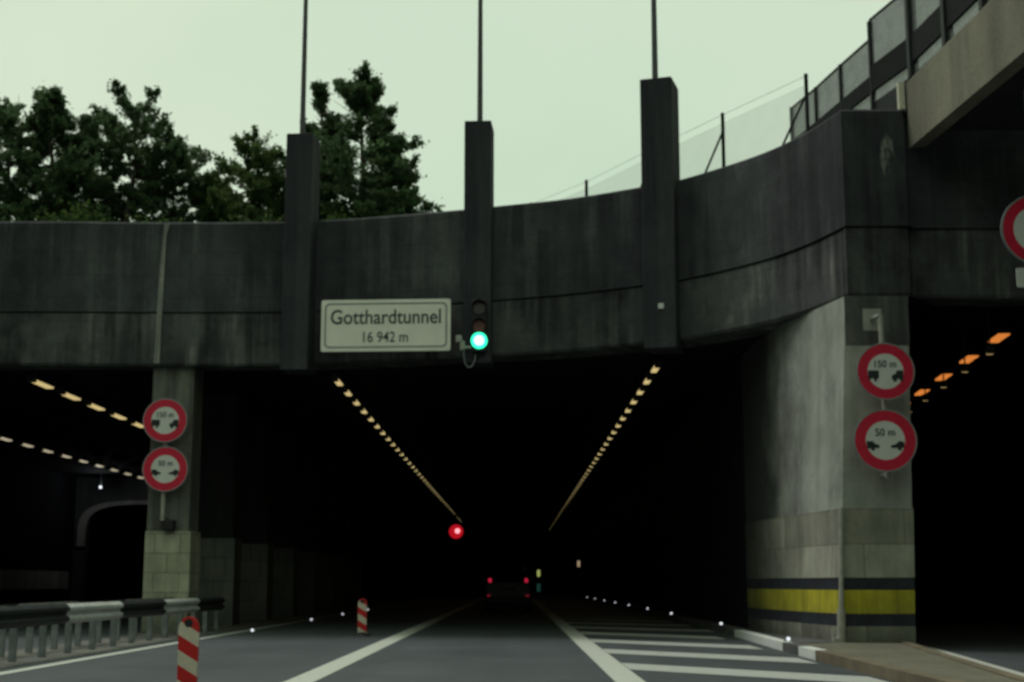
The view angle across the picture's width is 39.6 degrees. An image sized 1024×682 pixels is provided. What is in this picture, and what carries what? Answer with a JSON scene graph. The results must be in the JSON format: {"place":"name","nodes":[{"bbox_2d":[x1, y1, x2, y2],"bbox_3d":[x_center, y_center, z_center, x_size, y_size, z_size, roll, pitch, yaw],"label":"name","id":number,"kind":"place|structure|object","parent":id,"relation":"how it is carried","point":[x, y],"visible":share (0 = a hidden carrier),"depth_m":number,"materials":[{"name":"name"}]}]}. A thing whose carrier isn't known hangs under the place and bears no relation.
{"place":"outdoors","nodes":[
{"label":"outdoors","id":0,"kind":"place"},
{"bbox_2d":[0,612,339,668],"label":"gravel verge","id":1,"kind":"structure","parent":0,"point":[23,658],"depth_m":27.66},
{"bbox_2d":[0,597,173,656],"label":"guardrail","id":2,"kind":"object","parent":1,"relation":"on","point":[54,638],"visible":0.41,"depth_m":25.30,"materials":[{"name":"metal"}]},
{"bbox_2d":[0,597,224,661],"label":"guardrail","id":3,"kind":"object","parent":1,"relation":"on","point":[13,619],"visible":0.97,"depth_m":25.16,"materials":[{"name":"metal"}]},
{"bbox_2d":[5,589,471,650],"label":"carriageway road","id":4,"kind":"structure","parent":0,"point":[375,596],"depth_m":39.72,"materials":[{"name":"asphalt"}]},
{"bbox_2d":[70,477,148,601],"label":"bored tunnel wall","id":5,"kind":"structure","parent":4,"relation":"on","point":[89,493],"depth_m":71.74,"materials":[{"name":"concrete"}]},
{"bbox_2d":[76,500,147,545],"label":"bored tunnel wall rim","id":6,"kind":"object","parent":5,"relation":"attached to","point":[87,514],"visible":0.46,"depth_m":71.41,"materials":[{"name":"concrete"}]},
{"bbox_2d":[141,367,203,631],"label":"tiled column","id":7,"kind":"structure","parent":4,"relation":"on","point":[171,563],"depth_m":34.63,"materials":[{"name":"tile"}]},
{"bbox_2d":[160,442,175,529],"bbox_3d":[-8.312,3.026,34.611,0.319,3.120,0.379,0,-10,0],"label":"sign mount","id":8,"kind":"object","parent":7,"relation":"attached to","point":[168,524],"visible":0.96,"depth_m":34.25,"materials":[{"name":"grey metal"}]},
{"bbox_2d":[142,446,187,491],"bbox_3d":[-8.374,3.097,34.374,1.092,1.092,0.102,0,-10,-3],"label":"distance sign","id":9,"kind":"object","parent":8,"relation":"attached to","point":[164,468],"visible":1,"depth_m":34.33,"materials":[{"name":"grey metal"}]},
{"bbox_2d":[143,398,187,442],"bbox_3d":[-8.424,1.934,34.573,1.071,1.071,0.102,0,-10,-3],"label":"distance sign","id":10,"kind":"object","parent":8,"relation":"attached to","point":[165,420],"visible":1,"depth_m":34.53,"materials":[{"name":"red metal"}]},
{"bbox_2d":[197,394,243,625],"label":"tiled column","id":11,"kind":"structure","parent":4,"relation":"on","point":[219,511],"depth_m":40.16,"materials":[{"name":"tile"}]},
{"bbox_2d":[239,416,274,620],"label":"tiled column","id":12,"kind":"structure","parent":4,"relation":"on","point":[257,556],"depth_m":45.56,"materials":[{"name":"tile"}]},
{"bbox_2d":[272,434,299,616],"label":"tiled column","id":13,"kind":"structure","parent":4,"relation":"on","point":[285,526],"depth_m":50.98,"materials":[{"name":"tile"}]},
{"bbox_2d":[297,448,319,612],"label":"tiled column","id":14,"kind":"structure","parent":4,"relation":"on","point":[308,525],"depth_m":56.40,"materials":[{"name":"tile"}]},
{"bbox_2d":[318,460,336,610],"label":"tiled column","id":15,"kind":"structure","parent":4,"relation":"on","point":[326,536],"depth_m":61.82,"materials":[{"name":"tile"}]},
{"bbox_2d":[335,470,350,608],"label":"tiled column","id":16,"kind":"structure","parent":4,"relation":"on","point":[342,529],"depth_m":67.25,"materials":[{"name":"tile"}]},
{"bbox_2d":[349,478,362,606],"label":"tiled column","id":17,"kind":"structure","parent":4,"relation":"on","point":[355,547],"depth_m":72.69,"materials":[{"name":"tile"}]},
{"bbox_2d":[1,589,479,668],"bbox_3d":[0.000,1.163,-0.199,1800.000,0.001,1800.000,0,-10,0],"label":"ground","id":18,"kind":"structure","parent":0,"point":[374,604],"depth_m":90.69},
{"bbox_2d":[0,458,419,603],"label":"tunnel wall","id":19,"kind":"structure","parent":18,"relation":"on","point":[37,512],"depth_m":70.58,"materials":[{"name":"concrete"}]},
{"bbox_2d":[0,570,68,589],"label":"tunnel wall band","id":20,"kind":"object","parent":19,"relation":"attached to","point":[20,579],"visible":1,"depth_m":65.42,"materials":[{"name":"concrete"}]},
{"bbox_2d":[0,109,1023,369],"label":"tunnel portal","id":21,"kind":"object","parent":18,"relation":"on","point":[852,203],"visible":0.79,"depth_m":32.94,"materials":[{"name":"concrete"}]},
{"bbox_2d":[280,0,320,374],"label":"concrete pylon","id":22,"kind":"object","parent":21,"relation":"on","point":[302,186],"visible":1,"depth_m":34.65,"materials":[{"name":"grey concrete"}]},
{"bbox_2d":[321,299,450,351],"bbox_3d":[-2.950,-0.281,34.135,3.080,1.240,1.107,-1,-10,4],"label":"tunnel name sign","id":23,"kind":"object","parent":21,"relation":"attached to","point":[385,325],"visible":1,"depth_m":33.59,"materials":[{"name":"metal"}]},
{"bbox_2d":[463,0,493,367],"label":"concrete pylon","id":24,"kind":"object","parent":21,"relation":"on","point":[478,193],"visible":0.98,"depth_m":33.56,"materials":[{"name":"grey concrete"}]},
{"bbox_2d":[456,299,486,367],"bbox_3d":[-0.931,-0.181,32.759,0.730,1.601,0.520,0,-10,0],"label":"traffic light","id":25,"kind":"object","parent":24,"relation":"attached to","point":[479,328],"visible":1,"depth_m":32.74,"materials":[{"name":"black plastic"}]},
{"bbox_2d":[640,0,683,354],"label":"concrete pylon","id":26,"kind":"object","parent":21,"relation":"on","point":[660,149],"visible":0.99,"depth_m":31.44,"materials":[{"name":"grey concrete"}]},
{"bbox_2d":[0,0,890,221],"label":"sky","id":27,"kind":"structure","parent":0,"point":[561,78],"materials":[{"name":"white"}]},
{"bbox_2d":[0,304,1023,560],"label":"tunnel ceiling","id":28,"kind":"structure","parent":0,"point":[506,450],"depth_m":47.58,"materials":[{"name":"concrete"}]},
{"bbox_2d":[0,429,12,440],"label":"ceiling lamp","id":29,"kind":"object","parent":28,"relation":"attached to","point":[7,437],"visible":1,"depth_m":50.32,"materials":[{"name":"metal"}]},
{"bbox_2d":[17,436,33,446],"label":"ceiling lamp","id":30,"kind":"object","parent":28,"relation":"attached to","point":[23,442],"visible":1,"depth_m":52.31,"materials":[{"name":"beige"}]},
{"bbox_2d":[27,370,54,388],"bbox_3d":[-12.099,0.992,36.573,0.240,0.350,1.450,0,-10,0],"label":"ceiling lamp","id":31,"kind":"object","parent":28,"relation":"attached to","point":[46,383],"visible":1,"depth_m":36.26,"materials":[{"name":"metal"}]},
{"bbox_2d":[38,442,53,452],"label":"ceiling lamp","id":32,"kind":"object","parent":28,"relation":"attached to","point":[48,449],"visible":1,"depth_m":54.62,"materials":[{"name":"beige"}]},
{"bbox_2d":[57,448,71,457],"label":"ceiling lamp","id":33,"kind":"object","parent":28,"relation":"attached to","point":[61,453],"visible":1,"depth_m":56.84,"materials":[{"name":"beige"}]},
{"bbox_2d":[57,383,81,399],"bbox_3d":[-12.094,1.389,38.900,0.240,0.350,1.450,0,-10,0],"label":"ceiling lamp","id":34,"kind":"object","parent":28,"relation":"attached to","point":[69,393],"visible":1,"depth_m":38.56,"materials":[{"name":"beige"}]},
{"bbox_2d":[74,453,88,462],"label":"ceiling lamp","id":35,"kind":"object","parent":28,"relation":"attached to","point":[82,459],"visible":1,"depth_m":59.17,"materials":[{"name":"beige"}]},
{"bbox_2d":[83,394,105,409],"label":"ceiling lamp","id":36,"kind":"object","parent":28,"relation":"attached to","point":[94,404],"visible":1,"depth_m":40.87,"materials":[{"name":"beige"}]},
{"bbox_2d":[91,458,103,466],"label":"ceiling lamp","id":37,"kind":"object","parent":28,"relation":"attached to","point":[96,463],"visible":1,"depth_m":61.34,"materials":[{"name":"beige"}]},
{"bbox_2d":[106,462,118,470],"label":"ceiling lamp","id":38,"kind":"object","parent":28,"relation":"attached to","point":[112,468],"visible":1,"depth_m":63.61,"materials":[{"name":"beige"}]},
{"bbox_2d":[107,405,126,419],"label":"ceiling lamp","id":39,"kind":"object","parent":28,"relation":"attached to","point":[120,414],"visible":1,"depth_m":43.25,"materials":[{"name":"beige"}]},
{"bbox_2d":[120,467,131,474],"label":"ceiling lamp","id":40,"kind":"object","parent":28,"relation":"attached to","point":[126,472],"visible":1,"depth_m":65.87,"materials":[{"name":"beige"}]},
{"bbox_2d":[128,414,143,427],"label":"ceiling lamp","id":41,"kind":"object","parent":28,"relation":"attached to","point":[136,422],"visible":0.85,"depth_m":45.43,"materials":[{"name":"beige"}]},
{"bbox_2d":[331,369,343,385],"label":"ceiling lamp","id":42,"kind":"object","parent":28,"relation":"attached to","point":[337,379],"visible":0.99,"depth_m":35.76,"materials":[{"name":"metal"}]},
{"bbox_2d":[341,379,352,395],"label":"ceiling lamp","id":43,"kind":"object","parent":28,"relation":"attached to","point":[346,389],"visible":0.95,"depth_m":37.76,"materials":[{"name":"beige"}]},
{"bbox_2d":[350,390,360,404],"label":"ceiling lamp","id":44,"kind":"object","parent":28,"relation":"attached to","point":[355,399],"visible":0.94,"depth_m":39.77,"materials":[{"name":"beige"}]},
{"bbox_2d":[358,399,367,413],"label":"ceiling lamp","id":45,"kind":"object","parent":28,"relation":"attached to","point":[362,408],"visible":0.96,"depth_m":41.76,"materials":[{"name":"beige"}]},
{"bbox_2d":[365,407,374,420],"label":"ceiling lamp","id":46,"kind":"object","parent":28,"relation":"attached to","point":[369,415],"visible":0.96,"depth_m":43.76,"materials":[{"name":"beige"}]},
{"bbox_2d":[371,415,380,427],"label":"ceiling lamp","id":47,"kind":"object","parent":28,"relation":"attached to","point":[375,423],"visible":0.94,"depth_m":45.68,"materials":[{"name":"beige"}]},
{"bbox_2d":[377,422,385,434],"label":"ceiling lamp","id":48,"kind":"object","parent":28,"relation":"attached to","point":[381,430],"visible":0.92,"depth_m":47.57,"materials":[{"name":"beige"}]},
{"bbox_2d":[383,429,390,440],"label":"ceiling lamp","id":49,"kind":"object","parent":28,"relation":"attached to","point":[387,436],"visible":0.92,"depth_m":49.67,"materials":[{"name":"beige"}]},
{"bbox_2d":[447,492,464,540],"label":"red tunnel signal","id":50,"kind":"object","parent":28,"relation":"hanging from","point":[455,531],"visible":1,"depth_m":83.33,"materials":[{"name":"glass"}]},
{"bbox_2d":[611,421,618,433],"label":"ceiling lamp","id":51,"kind":"object","parent":28,"relation":"attached to","point":[614,429],"visible":0.92,"depth_m":47.28,"materials":[{"name":"beige"}]},
{"bbox_2d":[615,414,622,426],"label":"ceiling lamp","id":52,"kind":"object","parent":28,"relation":"attached to","point":[618,422],"visible":0.93,"depth_m":45.30,"materials":[{"name":"beige"}]},
{"bbox_2d":[619,406,627,419],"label":"ceiling lamp","id":53,"kind":"object","parent":28,"relation":"attached to","point":[623,415],"visible":0.92,"depth_m":43.28,"materials":[{"name":"beige"}]},
{"bbox_2d":[624,398,633,412],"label":"ceiling lamp","id":54,"kind":"object","parent":28,"relation":"attached to","point":[629,407],"visible":0.93,"depth_m":41.28,"materials":[{"name":"beige"}]},
{"bbox_2d":[630,388,639,403],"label":"ceiling lamp","id":55,"kind":"object","parent":28,"relation":"attached to","point":[634,398],"visible":0.96,"depth_m":39.28,"materials":[{"name":"beige"}]},
{"bbox_2d":[636,378,646,394],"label":"ceiling lamp","id":56,"kind":"object","parent":28,"relation":"attached to","point":[641,388],"visible":0.94,"depth_m":37.39,"materials":[{"name":"beige"}]},
{"bbox_2d":[642,366,653,383],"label":"ceiling lamp","id":57,"kind":"object","parent":28,"relation":"attached to","point":[648,377],"visible":0.98,"depth_m":35.48,"materials":[{"name":"beige"}]},
{"bbox_2d":[650,354,661,372],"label":"ceiling lamp","id":58,"kind":"object","parent":28,"relation":"attached to","point":[656,365],"visible":0.97,"depth_m":33.48,"materials":[{"name":"metal"}]},
{"bbox_2d":[914,379,930,395],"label":"ceiling lamp","id":59,"kind":"object","parent":28,"relation":"attached to","point":[919,390],"visible":0.87,"depth_m":37.87,"materials":[{"name":"orange"}]},
{"bbox_2d":[922,365,929,400],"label":"ceiling lamp","id":60,"kind":"object","parent":28,"relation":"hanging from","point":[925,396],"visible":1,"depth_m":35.06,"materials":[{"name":"black"}]},
{"bbox_2d":[934,363,952,380],"bbox_3d":[10.706,0.759,35.297,0.260,0.320,1.050,-1,-10,5],"label":"ceiling lamp","id":61,"kind":"object","parent":28,"relation":"attached to","point":[948,373],"visible":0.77,"depth_m":35.01,"materials":[{"name":"orange"}]},
{"bbox_2d":[940,349,947,387],"bbox_3d":[9.940,0.626,32.797,0.160,0.900,0.170,-1,-10,6],"label":"ceiling lamp","id":62,"kind":"object","parent":28,"relation":"hanging from","point":[943,383],"visible":1,"depth_m":32.72,"materials":[{"name":"black"}]},
{"bbox_2d":[960,330,969,372],"bbox_3d":[9.675,0.223,30.432,0.160,0.900,0.170,-1,-10,6],"label":"ceiling lamp","id":63,"kind":"object","parent":28,"relation":"hanging from","point":[965,368],"visible":1,"depth_m":30.35,"materials":[{"name":"black"}]},
{"bbox_2d":[958,344,979,363],"bbox_3d":[10.430,0.280,32.488,0.260,0.320,1.050,-1,-10,5],"label":"ceiling lamp","id":64,"kind":"object","parent":28,"relation":"attached to","point":[971,354],"visible":0.95,"depth_m":32.16,"materials":[{"name":"orange"}]},
{"bbox_2d":[985,310,994,354],"bbox_3d":[9.410,-0.181,28.067,0.160,0.900,0.170,-1,-10,6],"label":"ceiling lamp","id":65,"kind":"object","parent":28,"relation":"hanging from","point":[989,350],"visible":1,"depth_m":28.00,"materials":[{"name":"metal"}]},
{"bbox_2d":[987,321,1011,342],"bbox_3d":[10.154,-0.200,29.680,0.260,0.320,1.050,-1,-10,5],"label":"ceiling lamp","id":66,"kind":"object","parent":28,"relation":"attached to","point":[1000,333],"visible":0.98,"depth_m":29.36,"materials":[{"name":"metal"}]},
{"bbox_2d":[0,589,1023,681],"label":"road","id":67,"kind":"structure","parent":0,"point":[475,642],"depth_m":25.23,"materials":[{"name":"asphalt"}]},
{"bbox_2d":[177,616,199,681],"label":"delineator post","id":68,"kind":"object","parent":67,"relation":"on","point":[188,646],"visible":1,"depth_m":14.26,"materials":[{"name":"red plastic"}]},
{"bbox_2d":[0,589,644,681],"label":"lane marking","id":69,"kind":"object","parent":67,"relation":"on","point":[614,669],"visible":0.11,"depth_m":23.70,"materials":[{"name":"paint"}]},
{"bbox_2d":[353,598,370,635],"bbox_3d":[-3.336,6.160,31.723,0.395,0.820,0.395,-1,-10,4],"label":"delineator post","id":70,"kind":"object","parent":67,"relation":"on","point":[362,616],"visible":1,"depth_m":31.68,"materials":[{"name":"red plastic"}]},
{"bbox_2d":[419,561,538,588],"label":"tunnel end wall","id":71,"kind":"structure","parent":67,"relation":"on","point":[454,574],"depth_m":331.64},
{"bbox_2d":[485,566,530,611],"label":"car","id":72,"kind":"object","parent":67,"relation":"on","point":[508,586],"visible":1,"depth_m":57.16,"materials":[{"name":"black paint"}]},
{"bbox_2d":[539,356,747,628],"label":"tunnel wall","id":73,"kind":"structure","parent":67,"relation":"on","point":[659,525],"depth_m":47.38,"materials":[{"name":"concrete"}]},
{"bbox_2d":[541,589,807,655],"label":"tunnel kerb","id":74,"kind":"structure","parent":67,"relation":"on","point":[790,647],"depth_m":41.27,"materials":[{"name":"concrete"}]},
{"bbox_2d":[540,600,886,681],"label":"hatched road marking","id":75,"kind":"object","parent":67,"relation":"on","point":[775,674],"visible":0.9,"depth_m":23.36,"materials":[{"name":"paint"}]},
{"bbox_2d":[734,630,824,659],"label":"painted kerb","id":76,"kind":"structure","parent":67,"relation":"on","point":[776,643],"depth_m":26.27,"materials":[{"name":"white paint"}]},
{"bbox_2d":[815,650,965,681],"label":"kerb","id":77,"kind":"structure","parent":67,"relation":"on","point":[889,672],"depth_m":17.80,"materials":[{"name":"concrete"}]},
{"bbox_2d":[803,642,1020,681],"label":"traffic island pavement","id":78,"kind":"structure","parent":67,"relation":"on","point":[899,654],"depth_m":19.61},
{"bbox_2d":[899,641,1023,681],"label":"island kerb","id":79,"kind":"structure","parent":67,"relation":"on","point":[978,665],"depth_m":18.50,"materials":[{"name":"concrete"}]},
{"bbox_2d":[912,448,1023,612],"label":"ramp tunnel wall","id":80,"kind":"structure","parent":67,"relation":"on","point":[968,537],"depth_m":66.00,"materials":[{"name":"concrete"}]},
{"bbox_2d":[918,644,1023,675],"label":"ramp edge marking","id":81,"kind":"object","parent":67,"relation":"on","point":[987,664],"visible":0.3,"depth_m":21.26,"materials":[{"name":"paint"}]},
{"bbox_2d":[545,589,832,643],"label":"tunnel walkway pavement","id":82,"kind":"structure","parent":0,"point":[800,640],"depth_m":27.89,"materials":[{"name":"concrete"}]},
{"bbox_2d":[741,296,915,643],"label":"corner pier","id":83,"kind":"structure","parent":82,"relation":"on","point":[829,531],"depth_m":26.91,"materials":[{"name":"grey concrete"}]},
{"bbox_2d":[862,309,890,477],"bbox_3d":[6.686,0.922,25.942,0.360,3.170,0.539,0,-10,0],"label":"sign mount","id":84,"kind":"object","parent":83,"relation":"attached to","point":[873,320],"visible":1,"depth_m":26.36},
{"bbox_2d":[853,409,916,471],"bbox_3d":[6.661,1.780,25.409,1.123,1.123,0.102,0,-10,2],"label":"distance sign","id":85,"kind":"object","parent":84,"relation":"attached to","point":[884,440],"visible":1,"depth_m":25.36,"materials":[{"name":"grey metal"}]},
{"bbox_2d":[856,343,914,399],"bbox_3d":[6.726,0.553,25.648,1.040,1.040,0.102,0,-10,2],"label":"distance sign","id":86,"kind":"object","parent":84,"relation":"attached to","point":[885,371],"visible":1,"depth_m":25.60,"materials":[{"name":"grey metal"}]},
{"bbox_2d":[897,0,1023,147],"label":"bridge","id":87,"kind":"structure","parent":0,"point":[969,75],"depth_m":24.77,"materials":[{"name":"concrete"}]},
{"bbox_2d":[1000,90,1023,261],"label":"round prohibition sign","id":88,"kind":"object","parent":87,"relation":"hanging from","point":[1012,227],"visible":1,"depth_m":23.22,"materials":[{"name":"red metal"}]},
{"bbox_2d":[1016,268,1023,286],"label":"supplementary plate","id":89,"kind":"object","parent":88,"relation":"attached to","point":[1020,276],"visible":1,"depth_m":23.09,"materials":[{"name":"grey metal"}]},
{"bbox_3d":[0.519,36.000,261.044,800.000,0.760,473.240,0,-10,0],"label":"hill","id":90,"kind":"structure","parent":0,"visible":0},
{"bbox_2d":[0,90,63,220],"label":"tree","id":91,"kind":"object","parent":90,"relation":"on","point":[10,114],"visible":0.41,"depth_m":44.13,"materials":[{"name":"green plant"}]},
{"bbox_2d":[0,85,108,221],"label":"tree","id":92,"kind":"object","parent":90,"relation":"on","point":[47,184],"visible":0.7,"depth_m":43.64,"materials":[{"name":"green plant"}]},
{"bbox_2d":[36,197,109,221],"bbox_3d":[-12.189,-3.050,39.752,2.344,1.917,1.909,6,-11,-32],"label":"bush","id":93,"kind":"object","parent":90,"relation":"on","point":[78,217],"visible":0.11,"depth_m":39.64,"materials":[{"name":"green plant"}]},
{"bbox_2d":[39,109,131,220],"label":"tree","id":94,"kind":"object","parent":90,"relation":"on","point":[87,125],"visible":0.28,"depth_m":44.21,"materials":[{"name":"green plant"}]},
{"bbox_2d":[50,78,199,221],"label":"tree","id":95,"kind":"object","parent":90,"relation":"on","point":[113,130],"visible":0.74,"depth_m":43.62,"materials":[{"name":"green plant"}]},
{"bbox_2d":[126,209,182,221],"bbox_3d":[-9.794,-2.919,39.453,2.049,1.594,1.567,-6,-11,30],"label":"bush","id":96,"kind":"object","parent":90,"relation":"on","point":[146,217],"visible":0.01,"depth_m":39.50,"materials":[{"name":"green plant"}]},
{"bbox_2d":[114,122,215,221],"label":"tree","id":97,"kind":"object","parent":90,"relation":"on","point":[170,180],"visible":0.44,"depth_m":44.42,"materials":[{"name":"green plant"}]},
{"bbox_2d":[187,166,232,221],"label":"tree","id":98,"kind":"object","parent":90,"relation":"on","point":[205,211],"visible":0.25,"depth_m":45.03,"materials":[{"name":"green plant"}]},
{"bbox_2d":[206,125,285,221],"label":"tree","id":99,"kind":"object","parent":90,"relation":"on","point":[259,195],"visible":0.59,"depth_m":43.25,"materials":[{"name":"green plant"}]},
{"bbox_2d":[220,206,283,221],"bbox_3d":[-7.093,-2.970,39.614,2.167,1.757,2.069,-8,-13,40],"label":"bush","id":100,"kind":"object","parent":90,"relation":"on","point":[249,220],"visible":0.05,"depth_m":39.62,"materials":[{"name":"green plant"}]},
{"bbox_2d":[235,145,335,221],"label":"tree","id":101,"kind":"object","parent":90,"relation":"on","point":[282,156],"visible":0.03,"depth_m":44.18,"materials":[{"name":"green plant"}]},
{"bbox_2d":[265,79,356,219],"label":"tree","id":102,"kind":"object","parent":90,"relation":"on","point":[320,95],"visible":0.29,"depth_m":44.37,"materials":[{"name":"green plant"}]},
{"bbox_2d":[321,206,351,219],"bbox_3d":[-4.966,-2.943,39.332,1.934,1.573,1.646,0,-10,0],"label":"bush","id":103,"kind":"object","parent":90,"relation":"on","point":[337,218],"visible":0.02,"depth_m":39.20,"materials":[{"name":"green plant"}]},
{"bbox_2d":[272,60,444,219],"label":"tree","id":104,"kind":"object","parent":90,"relation":"on","point":[362,94],"visible":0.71,"depth_m":43.38,"materials":[{"name":"green plant"}]},
{"bbox_2d":[340,129,434,217],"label":"tree","id":105,"kind":"object","parent":90,"relation":"on","point":[425,205],"visible":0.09,"depth_m":44.64,"materials":[{"name":"green plant"}]},
{"bbox_2d":[530,73,809,202],"bbox_3d":[3.335,-3.880,33.893,0.242,1.487,11.453,5,-11,-28],"label":"chain link fence","id":106,"kind":"object","parent":90,"relation":"on","point":[807,120],"visible":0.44,"depth_m":31.25,"materials":[{"name":"metal"}]},
{"bbox_2d":[789,0,989,140],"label":"screen fence","id":107,"kind":"object","parent":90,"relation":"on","point":[906,41],"visible":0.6,"depth_m":27.97,"materials":[{"name":"metal"}]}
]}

